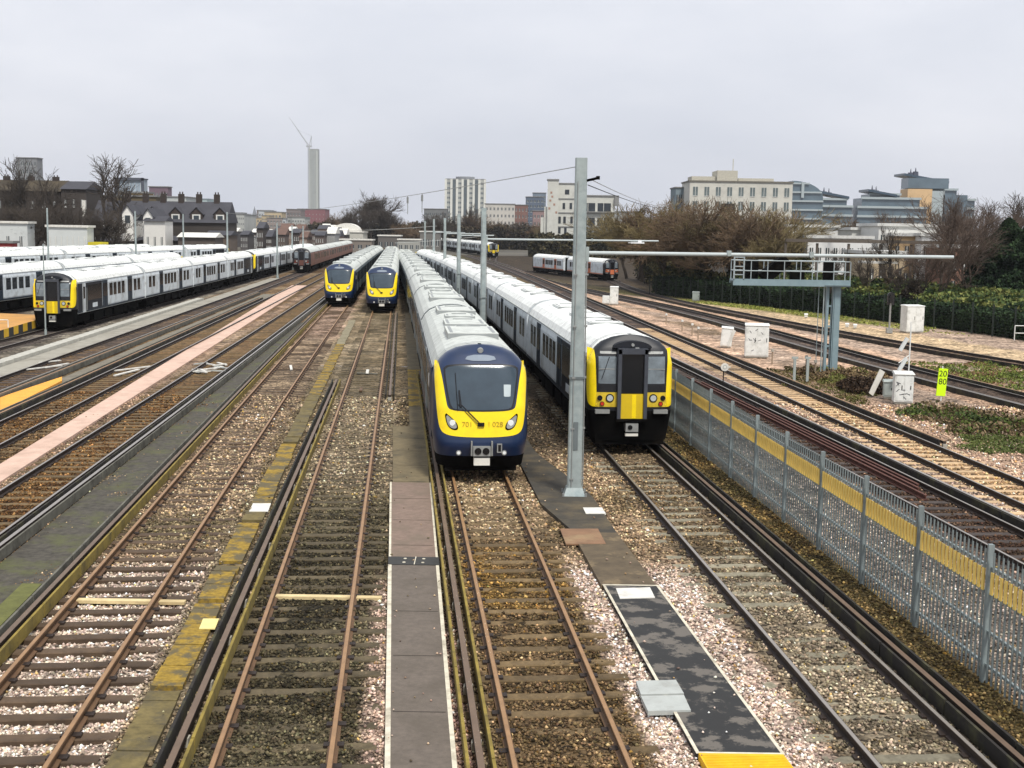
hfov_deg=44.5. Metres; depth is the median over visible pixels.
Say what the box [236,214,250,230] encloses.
skyline block
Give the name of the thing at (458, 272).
boom mast
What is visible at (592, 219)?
window
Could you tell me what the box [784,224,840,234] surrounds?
terrace house
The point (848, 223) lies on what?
bare tree
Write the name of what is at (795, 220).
bare tree
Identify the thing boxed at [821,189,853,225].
glass block
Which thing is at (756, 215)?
bare tree
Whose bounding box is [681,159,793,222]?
office block
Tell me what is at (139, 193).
building
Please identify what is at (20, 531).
railway track
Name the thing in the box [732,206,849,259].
bare tree
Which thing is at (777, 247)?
bare tree
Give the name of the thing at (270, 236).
distant house
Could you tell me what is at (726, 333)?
equipment cabinet
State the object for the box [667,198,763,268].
bare tree
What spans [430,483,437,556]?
walkway edge line
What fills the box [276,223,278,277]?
yard pole
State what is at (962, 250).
bare tree
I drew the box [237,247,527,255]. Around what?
ground
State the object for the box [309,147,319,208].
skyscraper
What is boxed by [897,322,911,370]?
lamp mast
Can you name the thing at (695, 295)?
equipment cabinet
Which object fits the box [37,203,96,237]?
bare tree
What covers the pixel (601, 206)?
window
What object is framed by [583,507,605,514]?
access cover
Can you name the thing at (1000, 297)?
ivy bank
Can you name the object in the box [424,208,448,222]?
building
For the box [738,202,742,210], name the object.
window
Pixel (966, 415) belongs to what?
bramble patch
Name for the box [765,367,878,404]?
weed strip
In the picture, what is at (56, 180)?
bare tree
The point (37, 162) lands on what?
building
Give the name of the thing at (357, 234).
building
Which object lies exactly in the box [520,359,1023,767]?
railway track
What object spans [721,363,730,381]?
disc sign
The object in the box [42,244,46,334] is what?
yard pole
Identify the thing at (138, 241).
shed
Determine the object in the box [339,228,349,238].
distant house
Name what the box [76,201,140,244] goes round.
bare tree
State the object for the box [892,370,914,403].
equipment cabinet
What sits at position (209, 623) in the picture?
access cover
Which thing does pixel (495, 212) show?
building
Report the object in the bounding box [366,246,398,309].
train
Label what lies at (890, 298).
signal post
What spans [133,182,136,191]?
window
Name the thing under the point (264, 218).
skyline block
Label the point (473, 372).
train
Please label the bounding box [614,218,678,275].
bare tree
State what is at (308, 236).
distant house
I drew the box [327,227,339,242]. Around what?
distant house
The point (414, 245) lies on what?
shed
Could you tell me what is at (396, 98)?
sky
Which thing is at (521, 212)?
building
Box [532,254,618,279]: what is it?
train
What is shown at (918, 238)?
terrace house
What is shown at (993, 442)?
grass patch
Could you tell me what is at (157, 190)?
building
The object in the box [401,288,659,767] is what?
railway track
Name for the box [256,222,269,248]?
distant house
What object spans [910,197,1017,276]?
bare tree
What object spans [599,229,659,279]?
bare tree
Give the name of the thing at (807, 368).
stub post
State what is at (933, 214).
bare tree
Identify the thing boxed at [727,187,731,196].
window
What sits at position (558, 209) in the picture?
modernist building
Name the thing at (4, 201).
bare tree
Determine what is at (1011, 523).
railway track
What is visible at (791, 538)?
leaf litter
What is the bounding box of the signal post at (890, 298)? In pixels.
[885,292,894,332]
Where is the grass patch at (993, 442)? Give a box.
[953,432,1023,454]
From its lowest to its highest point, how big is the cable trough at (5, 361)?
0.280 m
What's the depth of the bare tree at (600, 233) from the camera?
187.68 m
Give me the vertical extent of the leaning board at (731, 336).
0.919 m
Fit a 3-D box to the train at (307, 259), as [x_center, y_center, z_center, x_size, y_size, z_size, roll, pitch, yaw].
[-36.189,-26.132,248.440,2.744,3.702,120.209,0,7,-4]
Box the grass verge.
[682,299,971,340]
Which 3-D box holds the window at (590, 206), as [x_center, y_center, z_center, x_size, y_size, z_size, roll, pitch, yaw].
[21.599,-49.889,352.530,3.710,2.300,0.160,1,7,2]
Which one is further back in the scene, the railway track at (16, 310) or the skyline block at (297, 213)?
the skyline block at (297, 213)
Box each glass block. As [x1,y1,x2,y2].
[788,181,822,224]
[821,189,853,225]
[851,185,926,226]
[894,168,976,236]
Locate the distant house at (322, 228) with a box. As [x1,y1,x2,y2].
[317,225,330,230]
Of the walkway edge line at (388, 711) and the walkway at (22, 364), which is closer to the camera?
the walkway edge line at (388, 711)
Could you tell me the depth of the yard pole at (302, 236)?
213.54 m
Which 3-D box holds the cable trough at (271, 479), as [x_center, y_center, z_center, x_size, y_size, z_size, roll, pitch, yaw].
[-6.802,2.561,36.102,0.546,0.166,9.057,0,7,-5]
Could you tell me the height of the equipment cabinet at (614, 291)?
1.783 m
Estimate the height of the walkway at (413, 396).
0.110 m
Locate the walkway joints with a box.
[393,438,437,711]
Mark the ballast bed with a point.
(924, 393)
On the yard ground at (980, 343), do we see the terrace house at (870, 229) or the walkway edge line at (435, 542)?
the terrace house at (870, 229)
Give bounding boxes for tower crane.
[289,117,311,208]
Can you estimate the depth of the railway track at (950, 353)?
90.67 m
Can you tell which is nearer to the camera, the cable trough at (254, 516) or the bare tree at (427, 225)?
the cable trough at (254, 516)
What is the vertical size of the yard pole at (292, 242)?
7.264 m
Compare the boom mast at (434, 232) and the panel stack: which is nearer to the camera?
the boom mast at (434, 232)
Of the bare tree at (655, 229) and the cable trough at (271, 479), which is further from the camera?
the bare tree at (655, 229)
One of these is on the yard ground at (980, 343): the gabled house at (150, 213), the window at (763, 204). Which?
the gabled house at (150, 213)
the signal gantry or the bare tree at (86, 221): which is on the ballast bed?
the signal gantry
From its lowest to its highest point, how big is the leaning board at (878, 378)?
1.198 m
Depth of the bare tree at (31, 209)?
199.94 m
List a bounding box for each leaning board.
[727,329,735,345]
[869,369,884,395]
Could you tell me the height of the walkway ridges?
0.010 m
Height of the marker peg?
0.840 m
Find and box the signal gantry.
[729,257,850,374]
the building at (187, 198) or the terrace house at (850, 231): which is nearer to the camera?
the terrace house at (850, 231)
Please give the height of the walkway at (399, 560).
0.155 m
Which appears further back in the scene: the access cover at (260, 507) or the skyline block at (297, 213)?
the skyline block at (297, 213)
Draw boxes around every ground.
[0,255,1023,375]
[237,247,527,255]
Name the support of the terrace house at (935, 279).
on the yard ground at (980, 343)
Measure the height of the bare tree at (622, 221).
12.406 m
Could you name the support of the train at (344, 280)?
on the railway track at (20, 624)
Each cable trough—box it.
[0,298,203,366]
[0,583,41,625]
[105,691,180,767]
[151,603,221,690]
[198,565,239,602]
[219,523,258,563]
[242,510,265,521]
[251,444,295,506]
[283,437,299,443]
[287,394,319,438]
[309,372,330,394]
[322,344,343,373]
[337,320,354,345]
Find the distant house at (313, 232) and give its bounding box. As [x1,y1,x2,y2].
[311,230,317,245]
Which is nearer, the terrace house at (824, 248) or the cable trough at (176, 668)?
the cable trough at (176, 668)
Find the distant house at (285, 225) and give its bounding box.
[280,223,295,227]
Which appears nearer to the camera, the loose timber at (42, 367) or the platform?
the loose timber at (42, 367)
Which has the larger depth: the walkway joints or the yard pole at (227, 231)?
the yard pole at (227, 231)
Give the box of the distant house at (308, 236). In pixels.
[299,231,312,243]
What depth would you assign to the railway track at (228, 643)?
23.22 m
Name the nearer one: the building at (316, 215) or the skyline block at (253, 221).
the skyline block at (253, 221)
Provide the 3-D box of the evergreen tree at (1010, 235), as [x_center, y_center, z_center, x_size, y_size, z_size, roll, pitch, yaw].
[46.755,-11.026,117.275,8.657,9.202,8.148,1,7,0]
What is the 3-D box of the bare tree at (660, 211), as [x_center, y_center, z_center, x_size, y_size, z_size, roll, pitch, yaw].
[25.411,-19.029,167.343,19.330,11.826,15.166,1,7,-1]
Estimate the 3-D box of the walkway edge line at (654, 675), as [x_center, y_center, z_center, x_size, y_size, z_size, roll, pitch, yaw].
[2.162,4.474,20.822,0.050,0.005,8.079,0,7,-5]
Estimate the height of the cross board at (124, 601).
0.060 m
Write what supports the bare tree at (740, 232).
on the yard ground at (980, 343)
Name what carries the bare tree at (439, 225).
on the ground at (508, 252)
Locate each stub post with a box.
[792,357,797,380]
[805,357,810,381]
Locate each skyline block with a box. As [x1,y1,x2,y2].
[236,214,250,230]
[251,215,255,230]
[256,217,261,228]
[258,210,275,216]
[261,215,273,221]
[264,211,286,217]
[266,217,281,229]
[282,218,287,222]
[286,209,304,217]
[291,217,309,225]
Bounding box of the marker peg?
[771,349,773,364]
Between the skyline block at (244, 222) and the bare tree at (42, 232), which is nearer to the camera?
the bare tree at (42, 232)
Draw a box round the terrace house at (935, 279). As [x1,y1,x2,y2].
[924,244,977,284]
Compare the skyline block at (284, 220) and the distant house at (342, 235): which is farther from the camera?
the skyline block at (284, 220)
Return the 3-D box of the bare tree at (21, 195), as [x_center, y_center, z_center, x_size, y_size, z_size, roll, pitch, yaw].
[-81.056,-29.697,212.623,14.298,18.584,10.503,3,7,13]
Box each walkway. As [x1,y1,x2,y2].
[0,278,278,376]
[0,285,306,483]
[0,322,302,603]
[0,377,61,409]
[62,294,273,382]
[388,556,439,570]
[390,565,451,767]
[391,482,435,556]
[393,426,428,482]
[405,302,420,368]
[407,369,424,406]
[409,406,427,428]
[520,438,597,504]
[541,504,616,532]
[578,532,655,589]
[604,585,779,759]
[698,753,792,767]
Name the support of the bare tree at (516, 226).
on the ground at (508, 252)
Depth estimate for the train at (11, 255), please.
165.68 m
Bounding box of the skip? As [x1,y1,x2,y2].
[88,242,107,244]
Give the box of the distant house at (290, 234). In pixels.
[289,227,297,244]
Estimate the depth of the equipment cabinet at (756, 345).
71.10 m
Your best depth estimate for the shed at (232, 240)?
226.12 m
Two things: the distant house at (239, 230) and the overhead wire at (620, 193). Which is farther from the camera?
the distant house at (239, 230)
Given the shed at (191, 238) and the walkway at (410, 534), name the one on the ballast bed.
the walkway at (410, 534)
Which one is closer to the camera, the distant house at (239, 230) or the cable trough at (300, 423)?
the cable trough at (300, 423)
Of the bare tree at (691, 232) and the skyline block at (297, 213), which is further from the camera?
the skyline block at (297, 213)
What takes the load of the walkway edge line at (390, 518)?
on the walkway at (410, 534)
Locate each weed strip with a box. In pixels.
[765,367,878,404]
[906,360,1023,390]
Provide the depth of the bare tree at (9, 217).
197.38 m
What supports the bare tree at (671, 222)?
on the yard ground at (980, 343)
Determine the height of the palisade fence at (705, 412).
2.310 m
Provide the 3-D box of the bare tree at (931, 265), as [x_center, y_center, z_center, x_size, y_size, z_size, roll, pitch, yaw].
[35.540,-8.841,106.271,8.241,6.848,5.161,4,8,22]
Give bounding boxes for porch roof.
[858,261,897,263]
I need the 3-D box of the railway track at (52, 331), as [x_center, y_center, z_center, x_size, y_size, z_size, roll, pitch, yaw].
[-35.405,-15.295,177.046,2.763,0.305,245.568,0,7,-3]
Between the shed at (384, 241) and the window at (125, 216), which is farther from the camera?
the shed at (384, 241)
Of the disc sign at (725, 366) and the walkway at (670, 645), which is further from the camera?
the disc sign at (725, 366)
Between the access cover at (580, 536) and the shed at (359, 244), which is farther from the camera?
the shed at (359, 244)
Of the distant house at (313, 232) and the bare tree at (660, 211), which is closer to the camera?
the bare tree at (660, 211)
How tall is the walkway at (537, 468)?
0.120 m
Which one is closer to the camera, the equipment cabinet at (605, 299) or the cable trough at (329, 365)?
the cable trough at (329, 365)
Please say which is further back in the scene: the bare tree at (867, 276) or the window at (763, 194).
the window at (763, 194)
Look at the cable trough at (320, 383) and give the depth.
56.23 m
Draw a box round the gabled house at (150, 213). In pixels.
[141,208,166,240]
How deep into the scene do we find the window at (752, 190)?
336.08 m
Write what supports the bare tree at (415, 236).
on the ground at (508, 252)
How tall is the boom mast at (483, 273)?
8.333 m
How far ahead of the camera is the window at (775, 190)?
336.00 m
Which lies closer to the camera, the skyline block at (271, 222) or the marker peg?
the marker peg
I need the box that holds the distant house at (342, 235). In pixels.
[339,230,344,238]
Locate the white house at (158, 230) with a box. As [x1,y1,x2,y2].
[143,216,174,245]
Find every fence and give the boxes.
[649,277,1023,339]
[668,369,1023,711]
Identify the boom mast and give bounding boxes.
[424,221,450,248]
[433,219,464,250]
[443,218,480,258]
[456,214,493,293]
[480,208,658,321]
[561,158,953,496]
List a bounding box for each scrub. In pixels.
[308,220,540,249]
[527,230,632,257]
[633,256,682,283]
[658,257,814,292]
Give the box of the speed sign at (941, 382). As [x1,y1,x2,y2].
[936,366,947,400]
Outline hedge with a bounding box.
[651,275,1023,339]
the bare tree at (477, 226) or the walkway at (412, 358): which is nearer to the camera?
the walkway at (412, 358)
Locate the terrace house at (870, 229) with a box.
[856,223,939,249]
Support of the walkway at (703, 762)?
on the ballast bed
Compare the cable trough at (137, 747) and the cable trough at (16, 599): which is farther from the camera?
the cable trough at (16, 599)
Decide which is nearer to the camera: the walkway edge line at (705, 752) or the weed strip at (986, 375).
the walkway edge line at (705, 752)
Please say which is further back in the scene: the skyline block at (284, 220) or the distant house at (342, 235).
the skyline block at (284, 220)
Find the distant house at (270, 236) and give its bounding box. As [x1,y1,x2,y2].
[265,230,275,247]
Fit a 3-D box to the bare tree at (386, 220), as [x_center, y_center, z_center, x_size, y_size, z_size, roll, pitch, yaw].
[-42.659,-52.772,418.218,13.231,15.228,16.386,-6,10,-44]
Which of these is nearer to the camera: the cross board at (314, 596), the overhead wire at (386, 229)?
the cross board at (314, 596)
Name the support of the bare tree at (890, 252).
on the yard ground at (980, 343)
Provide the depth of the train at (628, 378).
42.03 m
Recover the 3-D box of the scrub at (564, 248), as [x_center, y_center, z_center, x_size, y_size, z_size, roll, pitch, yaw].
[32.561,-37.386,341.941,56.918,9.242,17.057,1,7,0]
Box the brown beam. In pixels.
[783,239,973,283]
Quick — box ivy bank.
[715,272,1023,330]
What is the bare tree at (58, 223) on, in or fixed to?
on the yard ground at (980, 343)
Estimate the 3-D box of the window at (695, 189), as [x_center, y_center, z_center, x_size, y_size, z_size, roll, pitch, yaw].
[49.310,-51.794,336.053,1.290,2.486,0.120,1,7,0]
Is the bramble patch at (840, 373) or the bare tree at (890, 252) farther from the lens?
the bare tree at (890, 252)
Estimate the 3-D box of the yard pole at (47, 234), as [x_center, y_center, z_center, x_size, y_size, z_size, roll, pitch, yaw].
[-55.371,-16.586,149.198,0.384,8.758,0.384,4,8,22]
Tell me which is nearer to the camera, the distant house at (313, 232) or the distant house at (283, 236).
the distant house at (283, 236)
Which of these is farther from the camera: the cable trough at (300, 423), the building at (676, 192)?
the building at (676, 192)
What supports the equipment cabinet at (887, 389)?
on the ballast bed
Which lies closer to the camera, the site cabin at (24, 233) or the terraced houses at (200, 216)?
the site cabin at (24, 233)
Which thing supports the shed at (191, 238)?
on the yard ground at (980, 343)
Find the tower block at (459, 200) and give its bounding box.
[445,177,485,225]
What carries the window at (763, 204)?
in the office block at (724, 186)
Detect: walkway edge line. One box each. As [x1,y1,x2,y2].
[385,565,391,767]
[389,482,391,555]
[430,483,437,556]
[436,565,456,767]
[602,584,698,752]
[604,584,782,753]
[657,585,785,754]
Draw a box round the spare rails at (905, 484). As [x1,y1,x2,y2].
[686,376,927,499]
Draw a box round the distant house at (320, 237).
[315,231,326,244]
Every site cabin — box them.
[0,221,36,246]
[45,225,95,245]
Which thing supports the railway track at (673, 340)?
on the yard ground at (980, 343)
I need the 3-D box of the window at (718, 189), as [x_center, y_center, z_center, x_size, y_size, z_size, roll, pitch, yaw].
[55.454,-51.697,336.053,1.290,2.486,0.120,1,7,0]
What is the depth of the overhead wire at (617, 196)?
44.70 m
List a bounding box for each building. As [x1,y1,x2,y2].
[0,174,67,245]
[15,157,42,179]
[60,181,101,224]
[102,215,142,237]
[103,194,159,200]
[115,177,147,194]
[120,191,154,194]
[148,186,172,195]
[167,196,195,201]
[202,198,213,201]
[297,208,329,223]
[336,223,367,238]
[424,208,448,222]
[484,203,515,226]
[515,204,527,227]
[525,196,543,225]
[532,192,545,206]
[532,210,543,225]
[540,179,618,234]
[614,211,638,220]
[670,187,683,214]
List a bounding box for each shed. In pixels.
[100,237,140,244]
[139,236,177,244]
[177,232,223,244]
[207,230,237,251]
[339,239,374,252]
[377,235,402,249]
[397,239,422,252]
[419,231,440,252]
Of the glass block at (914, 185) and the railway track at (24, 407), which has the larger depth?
the glass block at (914, 185)
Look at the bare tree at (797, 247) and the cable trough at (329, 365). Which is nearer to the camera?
the cable trough at (329, 365)
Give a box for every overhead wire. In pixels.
[232,167,574,213]
[349,226,432,230]
[401,236,480,242]
[588,185,665,207]
[593,180,665,205]
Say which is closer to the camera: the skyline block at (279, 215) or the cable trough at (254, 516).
the cable trough at (254, 516)
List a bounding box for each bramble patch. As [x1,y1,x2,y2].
[784,363,892,383]
[836,375,882,394]
[895,400,1023,437]
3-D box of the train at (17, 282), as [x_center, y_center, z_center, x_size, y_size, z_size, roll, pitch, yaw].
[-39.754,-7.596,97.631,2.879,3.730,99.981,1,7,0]
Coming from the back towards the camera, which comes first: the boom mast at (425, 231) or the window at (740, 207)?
the window at (740, 207)
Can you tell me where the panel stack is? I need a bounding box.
[0,241,19,246]
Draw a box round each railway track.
[0,269,291,352]
[0,272,311,396]
[0,273,323,452]
[0,285,325,561]
[0,287,365,767]
[0,306,33,313]
[152,302,397,767]
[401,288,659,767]
[465,256,1023,518]
[489,257,1023,409]
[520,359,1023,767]
[527,271,620,281]
[605,280,1023,368]
[670,356,1023,583]
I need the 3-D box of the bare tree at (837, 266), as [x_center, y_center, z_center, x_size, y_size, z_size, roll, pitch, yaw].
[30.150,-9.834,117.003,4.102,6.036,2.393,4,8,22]
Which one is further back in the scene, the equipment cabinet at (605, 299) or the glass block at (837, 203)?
the glass block at (837, 203)
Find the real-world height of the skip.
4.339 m
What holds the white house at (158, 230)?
on the yard ground at (980, 343)
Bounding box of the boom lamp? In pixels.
[628,240,643,243]
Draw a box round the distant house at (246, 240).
[240,231,254,249]
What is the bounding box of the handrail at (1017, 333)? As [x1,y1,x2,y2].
[1014,325,1023,339]
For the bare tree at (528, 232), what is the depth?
451.34 m
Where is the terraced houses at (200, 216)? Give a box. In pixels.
[94,191,237,241]
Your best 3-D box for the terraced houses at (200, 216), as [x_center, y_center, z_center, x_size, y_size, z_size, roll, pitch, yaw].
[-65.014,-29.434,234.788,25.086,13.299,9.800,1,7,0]
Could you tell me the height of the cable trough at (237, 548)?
0.162 m
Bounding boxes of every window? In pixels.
[124,215,130,223]
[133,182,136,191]
[586,218,594,225]
[587,203,594,210]
[598,203,610,211]
[693,187,697,195]
[704,187,708,195]
[716,187,720,195]
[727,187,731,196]
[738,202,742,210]
[739,187,743,196]
[750,188,754,196]
[761,188,766,196]
[761,202,765,210]
[772,202,776,211]
[773,188,777,196]
[784,188,788,196]
[784,202,788,211]
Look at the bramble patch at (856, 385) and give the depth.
56.38 m
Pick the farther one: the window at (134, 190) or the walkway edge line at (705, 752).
the window at (134, 190)
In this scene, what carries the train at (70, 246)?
on the railway track
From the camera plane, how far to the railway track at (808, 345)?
74.29 m
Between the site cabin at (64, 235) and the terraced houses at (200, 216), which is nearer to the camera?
the site cabin at (64, 235)
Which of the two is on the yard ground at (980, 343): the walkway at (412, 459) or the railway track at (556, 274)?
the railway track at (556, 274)
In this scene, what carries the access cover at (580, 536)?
on the walkway at (615, 567)
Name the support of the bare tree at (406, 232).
on the ground at (508, 252)
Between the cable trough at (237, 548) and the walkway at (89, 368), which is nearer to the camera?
the cable trough at (237, 548)
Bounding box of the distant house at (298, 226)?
[296,224,308,230]
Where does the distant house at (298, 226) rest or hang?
on the ground at (508, 252)
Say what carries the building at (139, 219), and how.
on the yard ground at (980, 343)
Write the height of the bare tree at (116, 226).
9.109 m
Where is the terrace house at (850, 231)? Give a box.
[838,227,860,235]
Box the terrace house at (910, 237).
[887,233,914,277]
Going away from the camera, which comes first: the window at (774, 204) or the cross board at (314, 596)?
the cross board at (314, 596)
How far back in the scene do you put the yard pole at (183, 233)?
168.76 m
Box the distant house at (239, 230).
[237,228,242,246]
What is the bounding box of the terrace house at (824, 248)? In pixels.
[793,235,874,275]
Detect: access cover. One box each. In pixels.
[199,618,218,629]
[249,503,270,511]
[560,529,605,544]
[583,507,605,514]
[616,587,654,598]
[636,680,683,697]
[641,695,690,715]
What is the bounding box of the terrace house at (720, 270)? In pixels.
[709,238,792,273]
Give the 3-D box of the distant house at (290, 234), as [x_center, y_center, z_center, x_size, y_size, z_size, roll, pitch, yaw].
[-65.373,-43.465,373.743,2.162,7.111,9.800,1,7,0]
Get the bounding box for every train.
[0,244,149,249]
[0,244,228,262]
[0,252,181,309]
[33,251,253,327]
[246,243,313,278]
[293,240,352,271]
[324,245,383,304]
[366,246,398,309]
[397,249,526,469]
[416,249,671,443]
[441,238,498,256]
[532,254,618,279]
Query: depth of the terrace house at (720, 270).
149.44 m
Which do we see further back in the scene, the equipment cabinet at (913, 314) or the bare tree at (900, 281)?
the bare tree at (900, 281)
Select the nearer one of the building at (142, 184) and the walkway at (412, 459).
the walkway at (412, 459)
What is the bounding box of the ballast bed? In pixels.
[0,361,1023,767]
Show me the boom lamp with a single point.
(639, 242)
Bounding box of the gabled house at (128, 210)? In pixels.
[121,204,145,243]
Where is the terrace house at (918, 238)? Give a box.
[914,233,957,280]
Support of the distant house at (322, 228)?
on the ground at (508, 252)
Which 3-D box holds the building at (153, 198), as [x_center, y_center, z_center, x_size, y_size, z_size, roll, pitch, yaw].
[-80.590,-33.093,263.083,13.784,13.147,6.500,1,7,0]
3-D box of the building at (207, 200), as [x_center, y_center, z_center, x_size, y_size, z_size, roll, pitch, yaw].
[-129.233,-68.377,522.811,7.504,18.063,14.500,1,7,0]
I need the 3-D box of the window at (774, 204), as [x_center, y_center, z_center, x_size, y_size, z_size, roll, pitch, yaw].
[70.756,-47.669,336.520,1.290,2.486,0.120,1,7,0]
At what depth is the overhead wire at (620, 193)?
44.69 m
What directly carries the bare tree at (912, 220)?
on the yard ground at (980, 343)
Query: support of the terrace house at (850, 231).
on the yard ground at (980, 343)
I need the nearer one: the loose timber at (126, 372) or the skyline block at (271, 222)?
the loose timber at (126, 372)
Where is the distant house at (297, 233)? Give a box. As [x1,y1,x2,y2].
[293,229,301,244]
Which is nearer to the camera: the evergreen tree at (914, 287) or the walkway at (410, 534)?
the walkway at (410, 534)
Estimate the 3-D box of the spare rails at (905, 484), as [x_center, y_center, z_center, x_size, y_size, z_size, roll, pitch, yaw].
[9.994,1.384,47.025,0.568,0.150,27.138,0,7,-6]
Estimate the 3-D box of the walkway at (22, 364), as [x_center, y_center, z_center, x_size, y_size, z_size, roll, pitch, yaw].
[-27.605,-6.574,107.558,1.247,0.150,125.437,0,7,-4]
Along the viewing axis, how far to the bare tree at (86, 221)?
195.16 m
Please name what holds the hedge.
on the yard ground at (980, 343)
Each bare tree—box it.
[0,154,80,216]
[0,181,25,220]
[0,203,42,220]
[1,196,49,242]
[7,201,65,245]
[25,178,63,245]
[33,204,70,229]
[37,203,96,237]
[67,208,110,240]
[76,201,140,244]
[79,211,125,241]
[87,155,142,230]
[323,213,346,224]
[336,208,377,234]
[350,190,405,238]
[366,205,406,234]
[389,220,420,238]
[408,225,426,238]
[414,214,441,233]
[421,211,456,249]
[452,203,486,224]
[463,213,491,229]
[486,220,510,240]
[501,221,535,246]
[516,222,540,238]
[563,210,627,278]
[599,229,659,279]
[602,200,652,281]
[613,197,705,275]
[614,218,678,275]
[625,197,719,270]
[631,198,747,267]
[644,223,707,269]
[646,194,733,275]
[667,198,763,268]
[667,218,748,273]
[683,201,804,263]
[698,198,790,275]
[719,226,819,272]
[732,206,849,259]
[764,207,829,230]
[771,207,822,223]
[792,229,816,253]
[812,248,855,300]
[829,212,871,226]
[849,246,887,287]
[864,223,926,282]
[870,210,914,223]
[877,263,933,291]
[880,206,941,223]
[881,241,979,291]
[902,190,1012,287]
[906,198,983,242]
[909,227,1007,288]
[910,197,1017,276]
[945,200,1023,252]
[997,198,1023,228]
[1001,192,1023,227]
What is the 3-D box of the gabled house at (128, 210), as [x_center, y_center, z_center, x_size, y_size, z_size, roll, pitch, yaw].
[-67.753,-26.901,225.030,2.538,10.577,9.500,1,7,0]
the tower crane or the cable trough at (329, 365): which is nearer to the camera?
the cable trough at (329, 365)
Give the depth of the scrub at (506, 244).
453.12 m
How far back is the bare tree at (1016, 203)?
174.24 m
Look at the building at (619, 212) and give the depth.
416.15 m
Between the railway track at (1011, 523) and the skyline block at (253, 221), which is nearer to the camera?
the railway track at (1011, 523)
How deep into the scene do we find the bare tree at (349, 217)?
414.09 m
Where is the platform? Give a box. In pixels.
[0,313,46,339]
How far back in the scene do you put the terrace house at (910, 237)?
149.46 m
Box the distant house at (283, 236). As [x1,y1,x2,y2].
[278,228,288,245]
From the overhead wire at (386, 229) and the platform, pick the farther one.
the overhead wire at (386, 229)
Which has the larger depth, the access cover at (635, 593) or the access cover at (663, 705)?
the access cover at (635, 593)
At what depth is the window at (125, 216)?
220.14 m
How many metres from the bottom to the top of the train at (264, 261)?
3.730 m
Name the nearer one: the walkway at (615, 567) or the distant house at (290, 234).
the walkway at (615, 567)
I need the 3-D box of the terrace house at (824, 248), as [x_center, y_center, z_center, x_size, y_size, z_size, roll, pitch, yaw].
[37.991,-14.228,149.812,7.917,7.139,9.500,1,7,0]
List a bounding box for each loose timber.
[26,365,61,369]
[113,369,139,375]
[114,366,148,370]
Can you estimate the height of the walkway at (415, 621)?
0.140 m
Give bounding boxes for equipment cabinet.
[602,295,609,303]
[610,286,618,304]
[692,291,699,300]
[720,326,733,347]
[744,323,769,357]
[882,379,892,398]
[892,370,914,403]
[900,304,924,332]
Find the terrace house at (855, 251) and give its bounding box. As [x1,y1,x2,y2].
[842,249,906,279]
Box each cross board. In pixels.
[76,598,185,604]
[275,594,381,600]
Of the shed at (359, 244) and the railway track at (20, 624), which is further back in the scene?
the shed at (359, 244)
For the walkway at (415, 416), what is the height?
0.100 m
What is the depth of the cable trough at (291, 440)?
41.09 m
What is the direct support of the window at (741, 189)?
in the office block at (724, 186)
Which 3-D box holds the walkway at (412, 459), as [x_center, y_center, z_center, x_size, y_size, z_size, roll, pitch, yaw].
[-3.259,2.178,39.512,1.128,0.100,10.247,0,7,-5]
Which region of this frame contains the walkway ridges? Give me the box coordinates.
[702,755,791,767]
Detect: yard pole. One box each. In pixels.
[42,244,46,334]
[46,208,49,259]
[134,211,136,253]
[182,214,184,257]
[226,212,227,252]
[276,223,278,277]
[291,225,293,269]
[302,226,303,247]
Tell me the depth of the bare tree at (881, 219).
211.95 m
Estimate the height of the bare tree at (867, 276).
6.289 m
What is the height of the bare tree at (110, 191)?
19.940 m
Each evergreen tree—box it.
[891,280,935,321]
[963,236,1006,287]
[991,217,1021,256]
[993,227,1023,290]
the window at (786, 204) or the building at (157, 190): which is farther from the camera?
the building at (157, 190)
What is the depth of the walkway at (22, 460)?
51.01 m
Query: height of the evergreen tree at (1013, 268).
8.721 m
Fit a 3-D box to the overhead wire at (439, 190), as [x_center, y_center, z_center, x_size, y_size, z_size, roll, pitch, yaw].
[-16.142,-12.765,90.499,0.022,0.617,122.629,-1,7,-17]
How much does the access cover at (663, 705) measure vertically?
0.070 m
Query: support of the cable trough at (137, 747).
on the ballast bed
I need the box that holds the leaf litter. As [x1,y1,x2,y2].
[664,432,1023,744]
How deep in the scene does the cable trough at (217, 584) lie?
24.55 m
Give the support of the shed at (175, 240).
on the yard ground at (980, 343)
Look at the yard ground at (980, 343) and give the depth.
87.36 m
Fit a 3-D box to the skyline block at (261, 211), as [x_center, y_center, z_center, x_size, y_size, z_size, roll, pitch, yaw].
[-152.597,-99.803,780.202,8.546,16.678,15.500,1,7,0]
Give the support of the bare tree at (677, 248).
on the yard ground at (980, 343)
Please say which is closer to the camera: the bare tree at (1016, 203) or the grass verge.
the grass verge
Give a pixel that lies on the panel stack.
(8, 243)
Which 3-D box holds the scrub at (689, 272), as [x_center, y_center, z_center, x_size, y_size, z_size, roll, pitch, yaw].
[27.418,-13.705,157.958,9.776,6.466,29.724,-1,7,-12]
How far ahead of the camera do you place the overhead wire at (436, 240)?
158.96 m
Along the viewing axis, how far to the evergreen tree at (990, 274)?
112.29 m

